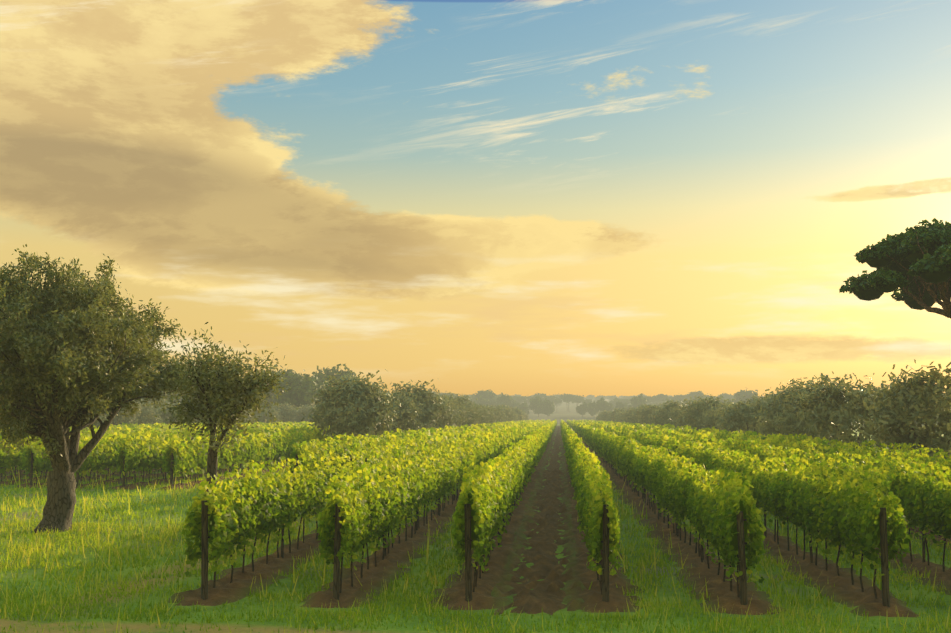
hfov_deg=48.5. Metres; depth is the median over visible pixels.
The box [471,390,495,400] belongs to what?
tree
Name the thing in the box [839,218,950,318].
stone pine
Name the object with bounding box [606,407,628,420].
olive
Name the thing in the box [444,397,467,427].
olive
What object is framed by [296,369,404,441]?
olive
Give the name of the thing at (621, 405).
tree
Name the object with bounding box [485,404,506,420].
olive
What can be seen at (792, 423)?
olive
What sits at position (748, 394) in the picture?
tree
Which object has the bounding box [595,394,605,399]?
tree
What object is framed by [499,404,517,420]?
olive
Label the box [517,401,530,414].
tree
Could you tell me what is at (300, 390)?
tree
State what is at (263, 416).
olive
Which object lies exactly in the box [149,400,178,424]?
olive
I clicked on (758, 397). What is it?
tree
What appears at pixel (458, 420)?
olive
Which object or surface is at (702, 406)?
olive
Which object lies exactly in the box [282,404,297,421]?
olive
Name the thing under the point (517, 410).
olive
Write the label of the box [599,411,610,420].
olive
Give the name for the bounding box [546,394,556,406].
tree
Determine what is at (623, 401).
tree
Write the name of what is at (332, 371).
tree
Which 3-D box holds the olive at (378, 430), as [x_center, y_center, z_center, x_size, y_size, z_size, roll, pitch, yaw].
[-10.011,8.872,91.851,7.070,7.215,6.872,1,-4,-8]
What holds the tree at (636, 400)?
on the ground at (562, 413)
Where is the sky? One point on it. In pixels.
(526, 198)
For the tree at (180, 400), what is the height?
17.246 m
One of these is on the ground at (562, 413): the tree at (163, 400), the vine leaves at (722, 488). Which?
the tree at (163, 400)
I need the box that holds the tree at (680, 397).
[672,395,687,400]
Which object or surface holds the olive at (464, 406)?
on the ground at (562, 413)
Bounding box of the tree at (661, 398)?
[654,394,669,403]
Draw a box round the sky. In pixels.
[0,0,950,397]
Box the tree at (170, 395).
[158,378,184,404]
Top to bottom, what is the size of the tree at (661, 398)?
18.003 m
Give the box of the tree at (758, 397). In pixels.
[746,393,765,405]
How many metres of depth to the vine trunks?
25.29 m
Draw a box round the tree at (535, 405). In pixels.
[528,396,542,416]
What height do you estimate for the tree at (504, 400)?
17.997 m
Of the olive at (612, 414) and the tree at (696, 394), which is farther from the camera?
the tree at (696, 394)
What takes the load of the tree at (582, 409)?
on the ground at (562, 413)
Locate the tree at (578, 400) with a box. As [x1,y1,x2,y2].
[571,395,583,411]
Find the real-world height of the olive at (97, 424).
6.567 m
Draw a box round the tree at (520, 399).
[514,396,526,402]
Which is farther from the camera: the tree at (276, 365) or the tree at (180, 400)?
the tree at (180, 400)
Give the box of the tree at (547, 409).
[540,398,554,416]
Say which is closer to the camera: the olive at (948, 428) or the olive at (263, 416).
the olive at (948, 428)
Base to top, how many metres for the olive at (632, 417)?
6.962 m
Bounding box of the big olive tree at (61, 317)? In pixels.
[0,244,216,532]
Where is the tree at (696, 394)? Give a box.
[686,391,703,399]
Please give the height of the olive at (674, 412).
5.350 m
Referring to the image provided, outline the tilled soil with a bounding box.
[0,425,950,617]
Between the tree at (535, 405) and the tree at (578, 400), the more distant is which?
the tree at (578, 400)
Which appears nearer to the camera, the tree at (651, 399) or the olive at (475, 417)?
the olive at (475, 417)
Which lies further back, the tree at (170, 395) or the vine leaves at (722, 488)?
the tree at (170, 395)
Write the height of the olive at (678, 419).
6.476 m
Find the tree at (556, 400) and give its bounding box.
[551,398,561,411]
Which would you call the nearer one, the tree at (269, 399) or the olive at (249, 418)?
the olive at (249, 418)
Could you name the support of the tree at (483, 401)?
on the ground at (562, 413)
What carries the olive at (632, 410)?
on the ground at (562, 413)
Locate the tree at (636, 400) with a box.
[629,393,649,407]
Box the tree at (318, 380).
[301,373,330,403]
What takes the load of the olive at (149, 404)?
on the ground at (562, 413)
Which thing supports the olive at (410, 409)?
on the ground at (562, 413)
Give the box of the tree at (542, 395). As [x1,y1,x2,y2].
[533,393,546,399]
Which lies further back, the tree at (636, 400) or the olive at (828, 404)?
the tree at (636, 400)
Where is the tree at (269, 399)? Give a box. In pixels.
[263,369,304,407]
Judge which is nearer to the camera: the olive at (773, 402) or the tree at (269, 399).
the olive at (773, 402)
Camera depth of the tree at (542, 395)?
1072.08 m
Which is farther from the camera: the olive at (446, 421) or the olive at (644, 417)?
the olive at (644, 417)
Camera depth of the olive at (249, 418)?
205.98 m
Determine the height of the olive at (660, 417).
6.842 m
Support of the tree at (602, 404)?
on the ground at (562, 413)
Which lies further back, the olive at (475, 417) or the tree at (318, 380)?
the tree at (318, 380)
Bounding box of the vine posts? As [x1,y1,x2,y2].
[0,446,948,606]
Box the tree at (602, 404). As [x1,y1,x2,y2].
[595,397,612,411]
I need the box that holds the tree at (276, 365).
[260,364,287,408]
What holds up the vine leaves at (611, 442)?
on the tilled soil
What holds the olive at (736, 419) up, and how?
on the ground at (562, 413)
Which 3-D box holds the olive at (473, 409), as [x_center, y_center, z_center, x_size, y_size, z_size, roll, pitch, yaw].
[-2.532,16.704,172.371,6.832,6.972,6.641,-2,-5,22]
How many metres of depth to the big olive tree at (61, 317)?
31.52 m
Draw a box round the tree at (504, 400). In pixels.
[495,393,512,408]
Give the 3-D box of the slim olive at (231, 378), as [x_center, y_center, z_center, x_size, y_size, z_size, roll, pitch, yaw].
[-7.226,3.384,30.007,4.081,6.422,4.178,0,-4,5]
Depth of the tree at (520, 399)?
1022.29 m
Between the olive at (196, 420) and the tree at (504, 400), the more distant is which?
the tree at (504, 400)
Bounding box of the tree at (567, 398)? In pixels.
[561,394,575,411]
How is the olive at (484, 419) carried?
on the ground at (562, 413)
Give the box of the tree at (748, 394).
[734,390,757,402]
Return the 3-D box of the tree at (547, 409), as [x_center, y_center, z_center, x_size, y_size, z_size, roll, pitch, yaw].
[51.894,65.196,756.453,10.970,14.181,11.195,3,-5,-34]
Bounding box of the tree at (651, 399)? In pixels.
[645,396,656,404]
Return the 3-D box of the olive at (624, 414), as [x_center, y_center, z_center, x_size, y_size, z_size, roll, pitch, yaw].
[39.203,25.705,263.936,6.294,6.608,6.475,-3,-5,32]
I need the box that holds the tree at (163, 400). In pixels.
[139,388,167,402]
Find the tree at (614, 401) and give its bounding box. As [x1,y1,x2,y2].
[609,398,620,409]
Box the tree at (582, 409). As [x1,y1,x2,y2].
[576,402,588,416]
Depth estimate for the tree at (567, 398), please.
1014.54 m
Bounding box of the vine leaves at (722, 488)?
[181,440,950,582]
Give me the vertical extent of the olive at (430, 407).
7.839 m
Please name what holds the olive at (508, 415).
on the ground at (562, 413)
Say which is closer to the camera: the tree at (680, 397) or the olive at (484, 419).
the olive at (484, 419)
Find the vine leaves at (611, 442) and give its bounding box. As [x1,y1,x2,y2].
[0,419,875,484]
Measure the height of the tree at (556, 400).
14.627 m
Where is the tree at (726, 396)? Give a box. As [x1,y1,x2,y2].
[716,393,732,399]
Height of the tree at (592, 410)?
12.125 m
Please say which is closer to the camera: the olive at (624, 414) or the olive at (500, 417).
the olive at (500, 417)
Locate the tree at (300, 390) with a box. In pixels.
[270,373,322,408]
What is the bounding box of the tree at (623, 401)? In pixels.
[620,399,630,404]
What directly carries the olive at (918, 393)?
on the ground at (562, 413)
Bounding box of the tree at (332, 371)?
[309,364,365,388]
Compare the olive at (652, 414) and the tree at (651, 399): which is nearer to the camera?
the olive at (652, 414)
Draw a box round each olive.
[85,410,116,427]
[101,399,142,425]
[127,402,164,424]
[139,399,160,414]
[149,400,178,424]
[152,322,291,532]
[174,402,208,422]
[238,404,256,422]
[256,408,281,423]
[265,402,296,422]
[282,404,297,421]
[293,404,316,421]
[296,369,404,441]
[321,382,401,438]
[378,390,424,437]
[389,379,452,430]
[416,405,441,427]
[429,392,465,427]
[432,395,458,427]
[438,393,475,425]
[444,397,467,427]
[449,392,486,426]
[459,401,478,424]
[473,403,490,424]
[478,405,495,423]
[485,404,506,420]
[488,406,504,421]
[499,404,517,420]
[500,406,513,421]
[507,407,523,420]
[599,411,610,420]
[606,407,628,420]
[619,406,635,421]
[623,407,638,422]
[629,403,649,423]
[633,405,654,423]
[636,402,664,423]
[647,398,685,425]
[647,409,657,423]
[664,407,684,427]
[670,397,714,428]
[679,394,727,430]
[698,402,730,430]
[711,399,761,436]
[714,393,780,435]
[754,380,810,436]
[765,373,860,445]
[793,371,915,450]
[859,359,950,461]
[936,395,950,455]
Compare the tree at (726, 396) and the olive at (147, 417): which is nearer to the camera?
the olive at (147, 417)
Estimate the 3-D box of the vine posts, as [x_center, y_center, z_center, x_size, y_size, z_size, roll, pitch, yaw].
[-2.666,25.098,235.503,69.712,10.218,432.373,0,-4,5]
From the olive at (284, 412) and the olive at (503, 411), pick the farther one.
the olive at (503, 411)
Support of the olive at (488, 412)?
on the ground at (562, 413)
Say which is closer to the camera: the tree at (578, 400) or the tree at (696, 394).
the tree at (696, 394)
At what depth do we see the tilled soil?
23.56 m
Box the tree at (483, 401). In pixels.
[475,395,490,406]
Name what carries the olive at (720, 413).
on the ground at (562, 413)
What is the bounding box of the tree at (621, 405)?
[613,401,626,410]
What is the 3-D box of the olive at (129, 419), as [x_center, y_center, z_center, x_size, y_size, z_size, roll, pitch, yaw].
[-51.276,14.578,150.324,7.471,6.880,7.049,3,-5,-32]
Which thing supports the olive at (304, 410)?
on the ground at (562, 413)
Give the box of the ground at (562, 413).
[0,399,950,632]
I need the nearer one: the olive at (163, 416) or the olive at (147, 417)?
the olive at (147, 417)
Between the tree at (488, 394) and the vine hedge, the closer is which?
the vine hedge
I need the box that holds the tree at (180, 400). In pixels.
[177,386,198,402]
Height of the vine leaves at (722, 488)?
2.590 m
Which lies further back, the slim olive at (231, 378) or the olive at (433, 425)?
the olive at (433, 425)
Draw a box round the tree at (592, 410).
[588,401,597,416]
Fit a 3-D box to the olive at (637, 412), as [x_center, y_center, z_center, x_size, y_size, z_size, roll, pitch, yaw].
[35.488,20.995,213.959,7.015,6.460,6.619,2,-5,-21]
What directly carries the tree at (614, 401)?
on the ground at (562, 413)
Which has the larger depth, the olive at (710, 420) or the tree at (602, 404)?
the tree at (602, 404)
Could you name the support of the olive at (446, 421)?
on the ground at (562, 413)
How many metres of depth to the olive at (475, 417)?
161.45 m
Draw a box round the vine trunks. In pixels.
[1,442,949,598]

